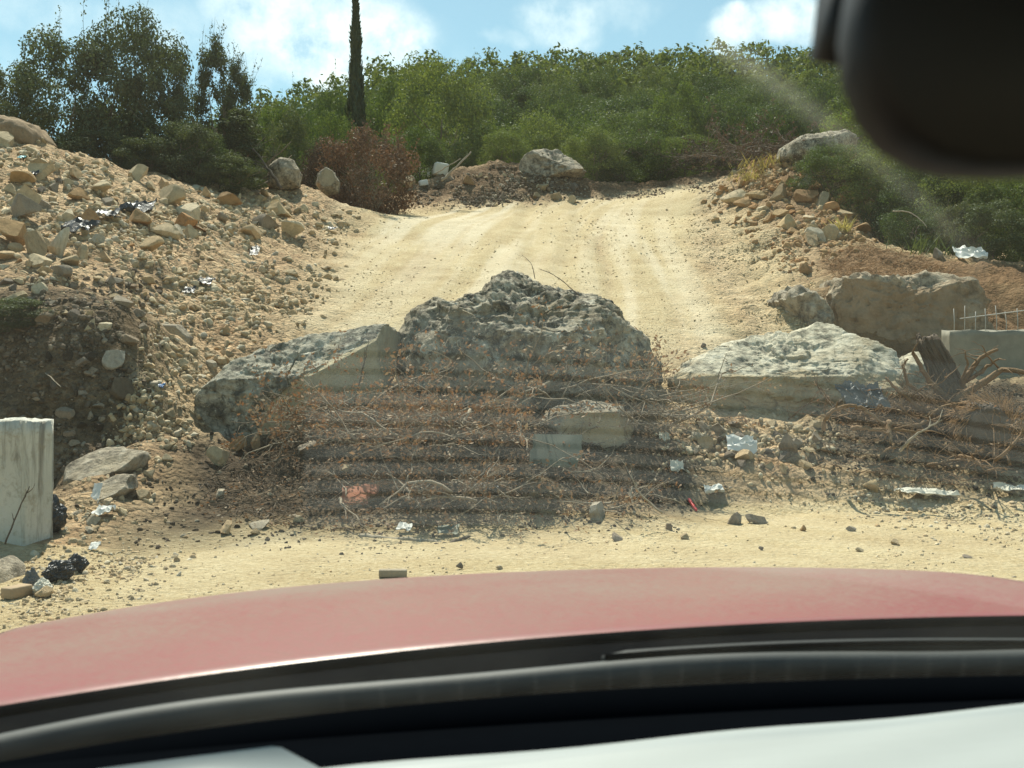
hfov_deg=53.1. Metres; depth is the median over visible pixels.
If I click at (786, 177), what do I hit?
rock
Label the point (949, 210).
shrub
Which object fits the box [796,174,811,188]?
rock
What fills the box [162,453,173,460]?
rock
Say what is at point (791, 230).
rock
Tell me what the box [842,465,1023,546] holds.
gravel
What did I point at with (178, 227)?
rock
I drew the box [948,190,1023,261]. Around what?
shrub
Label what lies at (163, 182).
rock
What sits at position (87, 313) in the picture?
rock
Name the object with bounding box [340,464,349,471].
rock
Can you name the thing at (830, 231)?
rock
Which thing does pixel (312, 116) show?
tree
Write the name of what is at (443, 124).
tree
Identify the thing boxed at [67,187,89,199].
rock
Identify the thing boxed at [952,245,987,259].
plastic sheet
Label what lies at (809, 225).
rock
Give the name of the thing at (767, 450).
rock
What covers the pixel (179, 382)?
rock
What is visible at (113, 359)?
rock
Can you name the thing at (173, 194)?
rock
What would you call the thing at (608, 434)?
boulder
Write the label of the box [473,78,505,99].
tree
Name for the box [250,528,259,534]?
rock
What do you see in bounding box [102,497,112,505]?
rock
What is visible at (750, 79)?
tree
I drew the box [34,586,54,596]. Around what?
rock
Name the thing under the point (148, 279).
rock
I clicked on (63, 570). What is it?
rubbish bag
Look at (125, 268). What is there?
rock
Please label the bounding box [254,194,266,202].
rock
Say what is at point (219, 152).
shrub
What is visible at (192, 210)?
rock
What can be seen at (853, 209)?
rock
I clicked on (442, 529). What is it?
plastic scrap
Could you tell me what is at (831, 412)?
root
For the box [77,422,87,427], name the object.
rock
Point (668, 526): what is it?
rock
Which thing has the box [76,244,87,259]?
rock
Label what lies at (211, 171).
shrub
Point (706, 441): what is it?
rock
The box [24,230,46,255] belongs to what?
rock
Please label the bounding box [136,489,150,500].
rock
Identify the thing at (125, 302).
rock
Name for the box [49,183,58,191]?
rock
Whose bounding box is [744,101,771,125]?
tree
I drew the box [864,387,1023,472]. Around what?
root tangle
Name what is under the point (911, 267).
twig litter
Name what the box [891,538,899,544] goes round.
rock
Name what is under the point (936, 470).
twig litter
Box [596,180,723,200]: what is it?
rubble
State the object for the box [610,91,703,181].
tree
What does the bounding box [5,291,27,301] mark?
rock
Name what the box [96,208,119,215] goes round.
plastic scrap
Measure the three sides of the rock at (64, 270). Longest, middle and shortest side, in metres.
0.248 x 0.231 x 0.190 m
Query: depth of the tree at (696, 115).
46.22 m
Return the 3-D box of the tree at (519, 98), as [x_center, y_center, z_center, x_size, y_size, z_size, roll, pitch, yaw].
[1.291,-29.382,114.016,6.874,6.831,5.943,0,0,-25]
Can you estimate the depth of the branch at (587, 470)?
10.27 m
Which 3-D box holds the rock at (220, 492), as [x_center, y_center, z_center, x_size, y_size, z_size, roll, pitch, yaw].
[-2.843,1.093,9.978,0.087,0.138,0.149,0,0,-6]
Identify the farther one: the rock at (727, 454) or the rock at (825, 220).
the rock at (825, 220)
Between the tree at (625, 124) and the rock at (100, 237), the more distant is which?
the tree at (625, 124)
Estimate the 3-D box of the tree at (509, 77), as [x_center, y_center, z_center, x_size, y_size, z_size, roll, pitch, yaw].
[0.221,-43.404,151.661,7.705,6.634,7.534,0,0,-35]
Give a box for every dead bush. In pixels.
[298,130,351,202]
[315,118,420,214]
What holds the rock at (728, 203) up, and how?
on the ground
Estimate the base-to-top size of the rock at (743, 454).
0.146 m
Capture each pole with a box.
[435,158,460,174]
[441,151,470,181]
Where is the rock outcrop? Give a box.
[819,270,994,343]
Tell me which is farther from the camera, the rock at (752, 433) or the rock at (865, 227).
the rock at (865, 227)
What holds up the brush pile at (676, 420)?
on the ground
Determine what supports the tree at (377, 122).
on the hill
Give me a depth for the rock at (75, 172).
20.99 m
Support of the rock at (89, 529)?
on the ground
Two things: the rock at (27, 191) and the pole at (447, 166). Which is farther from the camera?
the pole at (447, 166)
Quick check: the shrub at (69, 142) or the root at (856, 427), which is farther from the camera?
the shrub at (69, 142)
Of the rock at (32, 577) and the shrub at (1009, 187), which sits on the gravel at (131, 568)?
the rock at (32, 577)
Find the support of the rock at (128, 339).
on the ground
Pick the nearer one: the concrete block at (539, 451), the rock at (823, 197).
the concrete block at (539, 451)
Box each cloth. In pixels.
[894,487,959,496]
[993,482,1023,491]
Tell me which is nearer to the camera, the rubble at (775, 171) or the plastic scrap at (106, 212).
the plastic scrap at (106, 212)
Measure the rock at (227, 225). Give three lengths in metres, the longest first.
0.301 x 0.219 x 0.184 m
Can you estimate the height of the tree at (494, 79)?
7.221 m
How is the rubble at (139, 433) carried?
on the ground
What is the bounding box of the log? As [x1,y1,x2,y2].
[359,533,441,541]
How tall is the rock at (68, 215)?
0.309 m
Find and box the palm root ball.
[934,386,1023,464]
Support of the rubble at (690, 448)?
on the ground
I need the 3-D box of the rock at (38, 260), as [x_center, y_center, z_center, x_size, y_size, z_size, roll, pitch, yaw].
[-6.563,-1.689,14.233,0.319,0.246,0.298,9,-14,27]
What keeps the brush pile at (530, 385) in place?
on the ground
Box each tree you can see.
[254,105,337,184]
[257,106,304,127]
[259,86,296,160]
[277,72,323,171]
[299,59,347,177]
[302,99,343,117]
[307,109,386,188]
[344,0,369,201]
[364,67,428,200]
[364,86,384,108]
[364,93,382,109]
[370,90,439,131]
[375,50,496,193]
[385,89,441,114]
[402,72,470,123]
[422,104,535,168]
[434,114,463,143]
[438,84,504,134]
[448,94,522,133]
[467,69,511,96]
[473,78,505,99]
[492,81,540,115]
[493,65,532,104]
[495,117,534,137]
[504,87,545,123]
[504,96,585,173]
[519,68,558,110]
[522,104,601,141]
[533,95,615,163]
[566,71,617,100]
[568,90,659,135]
[571,107,663,182]
[585,92,604,114]
[587,62,631,99]
[595,108,664,176]
[597,93,681,127]
[597,96,621,110]
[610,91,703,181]
[613,85,675,116]
[624,80,654,97]
[631,65,676,96]
[644,73,711,178]
[659,85,679,101]
[664,69,708,110]
[675,72,755,171]
[695,76,751,107]
[706,77,804,171]
[710,74,754,93]
[712,87,761,124]
[724,76,779,108]
[730,75,760,92]
[734,89,827,167]
[737,71,787,101]
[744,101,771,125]
[749,79,776,110]
[762,77,798,95]
[786,84,806,108]
[792,61,858,135]
[798,68,830,98]
[822,94,890,192]
[824,74,842,95]
[849,125,926,209]
[921,179,1023,233]
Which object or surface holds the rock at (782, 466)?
on the ground
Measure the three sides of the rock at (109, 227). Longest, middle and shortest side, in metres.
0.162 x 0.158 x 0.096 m
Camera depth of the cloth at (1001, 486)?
10.77 m
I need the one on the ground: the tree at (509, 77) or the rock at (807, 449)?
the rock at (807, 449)
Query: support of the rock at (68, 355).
on the ground
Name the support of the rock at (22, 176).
on the ground
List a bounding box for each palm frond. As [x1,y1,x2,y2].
[324,471,429,515]
[373,462,409,487]
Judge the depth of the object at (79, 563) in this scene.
7.32 m
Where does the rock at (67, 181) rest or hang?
on the ground
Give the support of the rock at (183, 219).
on the ground
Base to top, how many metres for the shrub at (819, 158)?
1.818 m
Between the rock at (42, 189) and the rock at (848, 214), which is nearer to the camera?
the rock at (42, 189)
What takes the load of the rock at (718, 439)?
on the ground
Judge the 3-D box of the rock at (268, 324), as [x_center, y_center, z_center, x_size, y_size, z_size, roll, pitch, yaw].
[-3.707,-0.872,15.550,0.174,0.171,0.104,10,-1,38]
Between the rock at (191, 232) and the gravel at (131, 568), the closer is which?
the gravel at (131, 568)
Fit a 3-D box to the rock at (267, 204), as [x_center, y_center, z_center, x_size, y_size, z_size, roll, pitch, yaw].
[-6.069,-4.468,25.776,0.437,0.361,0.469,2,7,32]
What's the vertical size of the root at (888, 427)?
0.348 m
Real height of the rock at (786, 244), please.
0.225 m
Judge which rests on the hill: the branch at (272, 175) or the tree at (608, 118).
the tree at (608, 118)
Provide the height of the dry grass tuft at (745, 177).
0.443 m
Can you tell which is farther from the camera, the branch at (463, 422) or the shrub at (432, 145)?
the shrub at (432, 145)
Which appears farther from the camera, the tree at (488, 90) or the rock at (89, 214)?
the tree at (488, 90)
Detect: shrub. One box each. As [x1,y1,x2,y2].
[0,5,144,160]
[0,62,40,122]
[0,296,57,331]
[51,117,148,171]
[56,0,197,168]
[105,129,195,177]
[125,38,211,169]
[141,115,228,182]
[154,119,226,182]
[177,150,267,193]
[186,20,246,182]
[194,94,291,187]
[215,43,279,183]
[255,98,326,187]
[299,107,367,206]
[375,124,453,186]
[444,99,533,167]
[475,122,532,164]
[559,119,628,181]
[576,123,680,182]
[648,126,734,181]
[785,135,875,197]
[818,108,894,180]
[823,144,930,217]
[870,162,969,252]
[874,199,959,252]
[901,176,1015,258]
[933,191,989,253]
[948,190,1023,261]
[957,179,1023,261]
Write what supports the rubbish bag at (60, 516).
on the ground
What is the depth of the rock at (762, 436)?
12.02 m
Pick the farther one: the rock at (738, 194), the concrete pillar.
the rock at (738, 194)
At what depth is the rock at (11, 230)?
15.21 m
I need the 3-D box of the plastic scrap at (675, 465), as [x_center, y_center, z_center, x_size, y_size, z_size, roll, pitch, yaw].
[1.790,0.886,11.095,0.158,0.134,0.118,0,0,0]
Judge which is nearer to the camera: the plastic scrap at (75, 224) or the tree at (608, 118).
the plastic scrap at (75, 224)
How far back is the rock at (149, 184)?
22.35 m
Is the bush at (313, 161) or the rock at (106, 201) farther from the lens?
the bush at (313, 161)
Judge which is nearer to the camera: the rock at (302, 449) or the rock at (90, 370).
the rock at (302, 449)
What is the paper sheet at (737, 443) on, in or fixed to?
on the ground
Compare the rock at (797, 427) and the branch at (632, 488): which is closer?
the branch at (632, 488)
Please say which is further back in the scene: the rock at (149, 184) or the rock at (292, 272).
the rock at (149, 184)
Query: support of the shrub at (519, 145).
on the ground
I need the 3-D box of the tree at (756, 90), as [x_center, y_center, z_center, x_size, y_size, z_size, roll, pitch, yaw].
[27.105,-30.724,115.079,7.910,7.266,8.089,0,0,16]
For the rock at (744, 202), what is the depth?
28.59 m
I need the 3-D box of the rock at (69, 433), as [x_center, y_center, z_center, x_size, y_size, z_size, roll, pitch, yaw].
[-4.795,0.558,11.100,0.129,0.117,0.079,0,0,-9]
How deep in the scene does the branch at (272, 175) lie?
26.65 m
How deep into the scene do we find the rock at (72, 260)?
14.54 m
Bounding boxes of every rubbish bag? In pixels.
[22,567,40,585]
[32,577,52,592]
[41,559,75,582]
[53,494,67,532]
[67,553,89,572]
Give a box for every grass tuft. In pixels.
[165,168,259,188]
[727,152,785,169]
[727,165,765,181]
[820,215,859,232]
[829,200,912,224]
[886,230,991,255]
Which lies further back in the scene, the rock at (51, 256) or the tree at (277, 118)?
the tree at (277, 118)
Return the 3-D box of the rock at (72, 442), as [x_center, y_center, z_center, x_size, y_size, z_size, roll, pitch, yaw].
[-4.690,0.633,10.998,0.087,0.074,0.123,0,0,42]
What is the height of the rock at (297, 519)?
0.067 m
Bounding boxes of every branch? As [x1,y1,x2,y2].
[4,484,34,543]
[249,144,282,189]
[349,335,368,418]
[420,381,549,435]
[434,535,470,543]
[450,408,471,527]
[517,421,527,451]
[529,437,615,477]
[540,269,578,295]
[597,379,660,409]
[621,370,653,404]
[628,486,635,501]
[892,210,926,226]
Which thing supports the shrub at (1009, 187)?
on the ground
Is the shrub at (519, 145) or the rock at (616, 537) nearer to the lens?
the rock at (616, 537)
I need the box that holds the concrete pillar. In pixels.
[0,417,53,545]
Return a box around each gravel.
[0,517,199,632]
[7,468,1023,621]
[311,181,760,382]
[688,200,826,333]
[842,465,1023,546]
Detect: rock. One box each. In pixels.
[0,131,13,146]
[0,218,25,245]
[0,251,14,259]
[0,264,9,269]
[0,278,13,284]
[4,183,15,193]
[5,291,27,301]
[7,183,41,204]
[7,242,25,251]
[8,284,16,290]
[9,170,35,182]
[11,193,41,217]
[20,151,28,155]
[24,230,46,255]
[25,260,32,266]
[26,146,38,151]
[27,162,54,180]
[28,253,52,267]
[30,158,45,162]
[31,282,47,293]
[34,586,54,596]
[35,312,54,323]
[37,186,45,192]
[37,266,52,273]
[39,199,51,210]
[44,238,50,251]
[45,351,52,361]
[46,254,56,258]
[48,227,69,256]
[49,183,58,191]
[50,380,56,389]
[53,265,72,276]
[54,164,60,170]
[55,178,61,183]
[55,407,74,418]
[60,255,79,265]
[62,209,74,221]
[62,349,73,360]
[63,179,73,188]
[63,430,75,436]
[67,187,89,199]
[67,309,81,318]
[68,439,80,445]
[69,167,81,178]
[69,282,79,288]
[75,357,89,366]
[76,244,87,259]
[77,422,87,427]
[78,390,86,395]
[81,208,99,220]
[81,226,89,235]
[81,351,96,360]
[84,310,92,316]
[84,319,94,330]
[85,526,93,533]
[86,515,100,524]
[87,367,98,375]
[89,415,98,421]
[91,201,101,208]
[91,234,104,243]
[92,403,103,406]
[93,181,111,192]
[93,275,104,279]
[94,423,103,431]
[97,322,111,330]
[99,251,111,262]
[100,197,112,205]
[102,350,124,369]
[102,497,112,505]
[105,224,113,230]
[106,275,115,284]
[109,293,119,298]
[110,377,133,399]
[112,295,134,307]
[114,277,123,283]
[120,265,127,270]
[120,334,138,344]
[128,164,147,180]
[129,208,151,224]
[133,308,145,317]
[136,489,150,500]
[139,322,148,331]
[140,236,164,251]
[141,275,155,283]
[143,470,154,477]
[146,180,154,189]
[146,420,159,431]
[150,223,180,239]
[156,436,164,440]
[158,177,168,188]
[159,184,185,204]
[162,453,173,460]
[163,441,175,449]
[165,407,175,418]
[174,224,183,236]
[175,202,199,220]
[175,212,197,226]
[176,380,182,385]
[179,358,188,365]
[184,224,198,239]
[193,226,206,231]
[201,205,208,211]
[202,187,210,196]
[204,352,214,358]
[205,446,229,466]
[206,360,216,369]
[216,192,241,205]
[216,489,224,498]
[217,212,228,222]
[217,356,226,364]
[220,327,230,334]
[220,349,233,356]
[221,520,231,533]
[224,223,234,230]
[228,435,246,450]
[239,224,260,239]
[244,311,250,319]
[249,519,269,529]
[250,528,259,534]
[251,433,260,449]
[252,214,279,229]
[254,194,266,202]
[262,199,280,207]
[264,321,272,328]
[265,201,291,217]
[281,220,304,236]
[283,269,297,275]
[292,515,303,522]
[298,440,320,454]
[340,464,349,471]
[403,175,414,186]
[444,175,453,180]
[456,562,462,568]
[462,175,474,184]
[533,192,540,198]
[538,184,548,190]
[550,192,562,199]
[567,195,575,202]
[589,501,604,519]
[612,532,622,540]
[665,523,671,530]
[680,532,688,538]
[692,431,703,441]
[697,421,707,431]
[697,434,713,450]
[707,453,714,459]
[711,423,725,431]
[715,436,724,442]
[715,445,720,451]
[720,189,737,204]
[723,189,745,201]
[724,451,735,458]
[727,512,741,524]
[728,421,739,427]
[733,196,750,207]
[735,431,744,436]
[735,449,753,459]
[737,178,743,186]
[737,460,746,467]
[745,190,765,199]
[745,514,766,523]
[747,203,756,208]
[749,431,758,437]
[756,206,768,211]
[759,434,766,439]
[763,212,775,222]
[764,448,772,452]
[765,461,773,468]
[767,420,776,426]
[769,183,786,200]
[772,209,789,217]
[773,430,781,437]
[776,214,795,230]
[778,432,797,451]
[779,175,790,183]
[779,451,791,460]
[779,463,786,473]
[782,241,790,248]
[786,227,797,234]
[793,189,818,202]
[793,424,802,431]
[793,438,803,447]
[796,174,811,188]
[796,459,812,469]
[799,263,812,274]
[800,447,814,452]
[802,215,814,219]
[804,227,825,241]
[804,232,817,245]
[805,224,816,228]
[809,182,822,189]
[809,420,821,427]
[811,431,822,441]
[816,191,828,205]
[820,217,829,223]
[821,224,838,239]
[823,201,839,210]
[836,193,845,204]
[837,209,852,218]
[846,526,855,530]
[848,205,858,212]
[853,222,870,232]
[863,479,878,492]
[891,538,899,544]
[933,248,942,258]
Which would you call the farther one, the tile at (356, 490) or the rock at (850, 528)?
the tile at (356, 490)
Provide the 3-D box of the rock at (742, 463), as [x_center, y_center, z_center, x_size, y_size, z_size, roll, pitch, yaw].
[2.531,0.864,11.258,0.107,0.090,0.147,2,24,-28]
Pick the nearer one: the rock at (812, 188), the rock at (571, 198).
the rock at (812, 188)
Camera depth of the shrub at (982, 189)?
25.07 m
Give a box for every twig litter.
[197,410,690,537]
[810,382,1023,489]
[817,240,960,288]
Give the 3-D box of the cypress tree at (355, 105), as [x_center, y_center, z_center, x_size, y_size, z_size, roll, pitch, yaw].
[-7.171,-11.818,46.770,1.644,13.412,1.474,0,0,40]
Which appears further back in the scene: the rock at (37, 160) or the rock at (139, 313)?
the rock at (37, 160)
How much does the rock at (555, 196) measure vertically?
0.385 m
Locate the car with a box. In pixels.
[0,0,1023,767]
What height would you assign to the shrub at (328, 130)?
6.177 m
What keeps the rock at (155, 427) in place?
on the ground
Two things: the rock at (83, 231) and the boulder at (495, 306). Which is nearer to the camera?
the boulder at (495, 306)
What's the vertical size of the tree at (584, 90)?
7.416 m
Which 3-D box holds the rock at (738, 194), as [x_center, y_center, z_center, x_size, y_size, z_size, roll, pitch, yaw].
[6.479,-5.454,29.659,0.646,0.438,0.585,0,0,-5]
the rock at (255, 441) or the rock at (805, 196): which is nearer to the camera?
the rock at (255, 441)
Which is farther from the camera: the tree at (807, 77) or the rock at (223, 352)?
the tree at (807, 77)
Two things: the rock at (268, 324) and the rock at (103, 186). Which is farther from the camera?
the rock at (103, 186)
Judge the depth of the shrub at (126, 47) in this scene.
27.76 m
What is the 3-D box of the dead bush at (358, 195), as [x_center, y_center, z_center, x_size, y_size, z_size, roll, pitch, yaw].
[-4.537,-6.736,32.416,3.346,3.520,3.459,0,0,20]
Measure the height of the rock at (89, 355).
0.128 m
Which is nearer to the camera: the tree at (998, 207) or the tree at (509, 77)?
the tree at (998, 207)
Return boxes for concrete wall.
[942,306,1023,375]
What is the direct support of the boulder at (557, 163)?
on the ground
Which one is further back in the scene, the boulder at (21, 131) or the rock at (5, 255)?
the boulder at (21, 131)
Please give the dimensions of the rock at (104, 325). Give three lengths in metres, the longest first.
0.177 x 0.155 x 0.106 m
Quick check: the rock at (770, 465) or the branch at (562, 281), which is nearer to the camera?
the rock at (770, 465)
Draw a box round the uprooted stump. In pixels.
[841,333,1023,447]
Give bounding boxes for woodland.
[206,37,839,128]
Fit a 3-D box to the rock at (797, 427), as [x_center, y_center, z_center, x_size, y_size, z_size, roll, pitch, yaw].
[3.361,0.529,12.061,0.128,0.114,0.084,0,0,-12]
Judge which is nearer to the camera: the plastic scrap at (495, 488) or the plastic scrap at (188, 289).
the plastic scrap at (495, 488)
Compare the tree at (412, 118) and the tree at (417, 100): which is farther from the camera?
the tree at (417, 100)
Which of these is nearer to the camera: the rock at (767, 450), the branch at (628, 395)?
the rock at (767, 450)
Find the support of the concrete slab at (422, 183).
on the ground
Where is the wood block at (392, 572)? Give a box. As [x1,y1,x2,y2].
[379,569,406,576]
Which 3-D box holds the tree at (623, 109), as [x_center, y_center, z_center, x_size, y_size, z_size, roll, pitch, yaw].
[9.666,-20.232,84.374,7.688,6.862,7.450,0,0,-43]
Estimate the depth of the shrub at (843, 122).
32.22 m
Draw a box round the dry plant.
[482,503,532,537]
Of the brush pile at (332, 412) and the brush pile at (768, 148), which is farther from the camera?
the brush pile at (768, 148)
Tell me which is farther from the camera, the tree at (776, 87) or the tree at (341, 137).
the tree at (776, 87)
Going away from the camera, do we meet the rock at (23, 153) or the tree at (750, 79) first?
the rock at (23, 153)
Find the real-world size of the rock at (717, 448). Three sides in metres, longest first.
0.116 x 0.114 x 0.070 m
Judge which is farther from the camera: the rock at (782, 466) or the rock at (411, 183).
the rock at (411, 183)
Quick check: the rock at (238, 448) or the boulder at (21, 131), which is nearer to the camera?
the rock at (238, 448)
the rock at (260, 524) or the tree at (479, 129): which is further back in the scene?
the tree at (479, 129)
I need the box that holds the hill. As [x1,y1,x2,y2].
[366,75,1022,214]
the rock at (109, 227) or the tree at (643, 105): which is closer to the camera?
the rock at (109, 227)
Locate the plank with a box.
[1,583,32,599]
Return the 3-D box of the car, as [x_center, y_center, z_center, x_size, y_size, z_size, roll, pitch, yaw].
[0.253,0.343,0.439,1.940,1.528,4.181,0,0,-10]
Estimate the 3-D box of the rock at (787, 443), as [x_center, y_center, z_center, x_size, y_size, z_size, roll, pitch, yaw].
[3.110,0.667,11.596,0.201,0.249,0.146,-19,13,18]
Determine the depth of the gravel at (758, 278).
22.83 m
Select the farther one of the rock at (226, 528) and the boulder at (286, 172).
the boulder at (286, 172)
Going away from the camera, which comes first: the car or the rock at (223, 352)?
the car
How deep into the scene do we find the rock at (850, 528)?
9.37 m
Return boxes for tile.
[341,486,370,504]
[361,484,378,497]
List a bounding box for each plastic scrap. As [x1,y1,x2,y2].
[61,217,99,232]
[88,541,100,549]
[90,483,102,502]
[91,504,115,515]
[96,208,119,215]
[119,198,156,212]
[182,285,196,293]
[197,276,215,283]
[250,245,259,254]
[396,522,412,530]
[435,524,459,534]
[475,481,498,489]
[659,432,670,440]
[670,460,684,471]
[704,483,724,493]
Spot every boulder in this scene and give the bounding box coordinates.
[0,115,56,147]
[0,555,25,582]
[62,446,149,485]
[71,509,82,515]
[80,474,137,500]
[161,323,192,345]
[194,324,400,440]
[267,157,302,189]
[316,167,339,195]
[396,270,663,416]
[519,148,586,177]
[539,400,633,450]
[666,322,903,413]
[767,284,834,325]
[775,129,858,163]
[899,352,930,392]
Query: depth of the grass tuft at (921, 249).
22.48 m
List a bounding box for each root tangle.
[786,364,960,432]
[832,377,1023,440]
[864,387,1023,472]
[912,396,1023,484]
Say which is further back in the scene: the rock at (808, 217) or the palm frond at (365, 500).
the rock at (808, 217)
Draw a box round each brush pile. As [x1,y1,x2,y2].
[218,368,396,467]
[221,324,556,481]
[270,327,632,498]
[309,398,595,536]
[384,296,781,429]
[475,344,806,448]
[488,458,686,534]
[619,114,789,177]
[677,95,864,178]
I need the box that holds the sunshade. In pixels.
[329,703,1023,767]
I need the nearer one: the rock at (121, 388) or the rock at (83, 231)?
the rock at (121, 388)
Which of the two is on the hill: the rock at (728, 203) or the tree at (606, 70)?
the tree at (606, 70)
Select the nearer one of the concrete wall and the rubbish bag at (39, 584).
the rubbish bag at (39, 584)
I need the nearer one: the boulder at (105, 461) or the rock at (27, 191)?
the boulder at (105, 461)
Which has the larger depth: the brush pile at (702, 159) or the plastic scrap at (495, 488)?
the brush pile at (702, 159)
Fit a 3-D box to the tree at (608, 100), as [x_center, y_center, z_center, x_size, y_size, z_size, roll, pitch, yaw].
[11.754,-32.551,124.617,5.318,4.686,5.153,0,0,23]
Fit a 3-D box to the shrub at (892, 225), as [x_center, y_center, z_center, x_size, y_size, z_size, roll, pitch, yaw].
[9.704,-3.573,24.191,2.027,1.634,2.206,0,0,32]
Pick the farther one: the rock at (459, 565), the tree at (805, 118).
the tree at (805, 118)
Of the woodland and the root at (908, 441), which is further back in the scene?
the woodland
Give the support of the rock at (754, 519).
on the ground
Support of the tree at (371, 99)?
on the hill
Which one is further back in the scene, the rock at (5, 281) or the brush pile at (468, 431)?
the rock at (5, 281)
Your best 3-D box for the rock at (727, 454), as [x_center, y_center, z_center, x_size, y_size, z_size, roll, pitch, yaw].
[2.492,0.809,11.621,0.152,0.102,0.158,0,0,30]
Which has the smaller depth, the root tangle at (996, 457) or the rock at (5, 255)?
the root tangle at (996, 457)
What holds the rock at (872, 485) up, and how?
on the ground
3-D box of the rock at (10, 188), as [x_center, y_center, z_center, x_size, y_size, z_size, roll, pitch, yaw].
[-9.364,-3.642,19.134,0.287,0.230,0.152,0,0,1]
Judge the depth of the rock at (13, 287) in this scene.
12.62 m
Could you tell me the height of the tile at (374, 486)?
0.123 m
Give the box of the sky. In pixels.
[0,0,816,157]
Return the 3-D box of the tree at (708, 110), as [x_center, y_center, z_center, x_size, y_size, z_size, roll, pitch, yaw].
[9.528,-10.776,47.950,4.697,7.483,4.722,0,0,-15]
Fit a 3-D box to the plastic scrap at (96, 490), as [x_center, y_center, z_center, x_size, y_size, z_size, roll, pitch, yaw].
[-3.769,0.997,9.271,0.088,0.194,0.134,0,0,0]
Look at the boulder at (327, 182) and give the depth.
30.27 m
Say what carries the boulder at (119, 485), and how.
on the ground
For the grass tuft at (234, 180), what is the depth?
25.62 m
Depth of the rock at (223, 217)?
21.43 m
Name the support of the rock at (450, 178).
on the ground
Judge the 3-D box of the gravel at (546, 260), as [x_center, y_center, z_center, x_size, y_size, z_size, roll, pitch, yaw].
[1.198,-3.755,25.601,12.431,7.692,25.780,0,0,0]
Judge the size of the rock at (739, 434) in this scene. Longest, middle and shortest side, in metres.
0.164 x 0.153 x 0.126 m
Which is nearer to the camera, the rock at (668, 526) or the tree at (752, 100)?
the rock at (668, 526)
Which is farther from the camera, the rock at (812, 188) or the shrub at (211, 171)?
the rock at (812, 188)
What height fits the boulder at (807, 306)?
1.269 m
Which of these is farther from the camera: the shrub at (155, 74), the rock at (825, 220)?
the shrub at (155, 74)
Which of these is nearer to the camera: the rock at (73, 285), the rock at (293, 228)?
the rock at (73, 285)
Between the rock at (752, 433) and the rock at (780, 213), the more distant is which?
the rock at (780, 213)
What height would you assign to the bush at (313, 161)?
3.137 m
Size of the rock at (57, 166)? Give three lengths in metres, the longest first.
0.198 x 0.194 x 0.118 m
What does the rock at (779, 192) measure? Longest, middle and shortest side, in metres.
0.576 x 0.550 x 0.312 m
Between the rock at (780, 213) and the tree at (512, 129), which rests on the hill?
the tree at (512, 129)
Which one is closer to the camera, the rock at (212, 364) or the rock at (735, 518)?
the rock at (735, 518)
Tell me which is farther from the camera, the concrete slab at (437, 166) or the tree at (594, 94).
the tree at (594, 94)
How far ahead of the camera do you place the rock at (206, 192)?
23.97 m
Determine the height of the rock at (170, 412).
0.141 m
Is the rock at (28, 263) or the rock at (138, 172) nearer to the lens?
the rock at (28, 263)
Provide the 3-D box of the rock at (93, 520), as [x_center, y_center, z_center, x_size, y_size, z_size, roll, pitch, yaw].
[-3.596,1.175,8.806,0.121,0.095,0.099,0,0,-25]
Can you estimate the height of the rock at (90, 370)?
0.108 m
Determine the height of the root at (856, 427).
0.243 m
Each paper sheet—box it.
[109,746,318,767]
[726,434,756,453]
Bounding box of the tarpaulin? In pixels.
[835,380,890,409]
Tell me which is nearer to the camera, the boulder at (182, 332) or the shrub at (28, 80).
the boulder at (182, 332)
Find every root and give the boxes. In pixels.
[821,399,885,440]
[831,388,890,408]
[850,423,943,445]
[883,419,895,452]
[899,410,942,451]
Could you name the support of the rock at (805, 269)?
on the ground
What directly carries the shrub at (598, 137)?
on the ground
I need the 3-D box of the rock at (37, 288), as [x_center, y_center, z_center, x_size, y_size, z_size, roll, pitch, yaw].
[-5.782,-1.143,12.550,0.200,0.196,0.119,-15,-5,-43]
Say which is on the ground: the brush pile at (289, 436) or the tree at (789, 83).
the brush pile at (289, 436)
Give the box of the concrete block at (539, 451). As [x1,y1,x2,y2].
[529,434,582,467]
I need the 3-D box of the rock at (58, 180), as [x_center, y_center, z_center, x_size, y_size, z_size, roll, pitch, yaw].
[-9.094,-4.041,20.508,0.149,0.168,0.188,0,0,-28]
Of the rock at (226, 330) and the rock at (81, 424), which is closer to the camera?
the rock at (81, 424)
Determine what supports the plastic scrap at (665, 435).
on the ground
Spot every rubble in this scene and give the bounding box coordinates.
[0,137,360,569]
[0,265,168,506]
[130,398,736,556]
[413,163,596,209]
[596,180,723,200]
[651,404,862,495]
[701,146,879,272]
[807,377,1023,516]
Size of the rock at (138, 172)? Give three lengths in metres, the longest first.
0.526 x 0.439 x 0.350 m
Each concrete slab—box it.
[418,179,427,186]
[425,162,448,178]
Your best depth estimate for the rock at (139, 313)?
12.61 m
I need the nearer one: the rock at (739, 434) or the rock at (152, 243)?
the rock at (739, 434)
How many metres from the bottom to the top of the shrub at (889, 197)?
2.996 m
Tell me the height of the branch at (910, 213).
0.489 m
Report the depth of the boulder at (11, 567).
7.10 m
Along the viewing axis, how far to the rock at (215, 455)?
10.76 m
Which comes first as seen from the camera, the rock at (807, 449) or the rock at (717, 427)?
the rock at (807, 449)
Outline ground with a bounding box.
[0,140,1023,632]
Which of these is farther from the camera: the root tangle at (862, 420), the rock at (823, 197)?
the rock at (823, 197)
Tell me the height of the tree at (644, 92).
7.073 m
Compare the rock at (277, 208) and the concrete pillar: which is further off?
the rock at (277, 208)

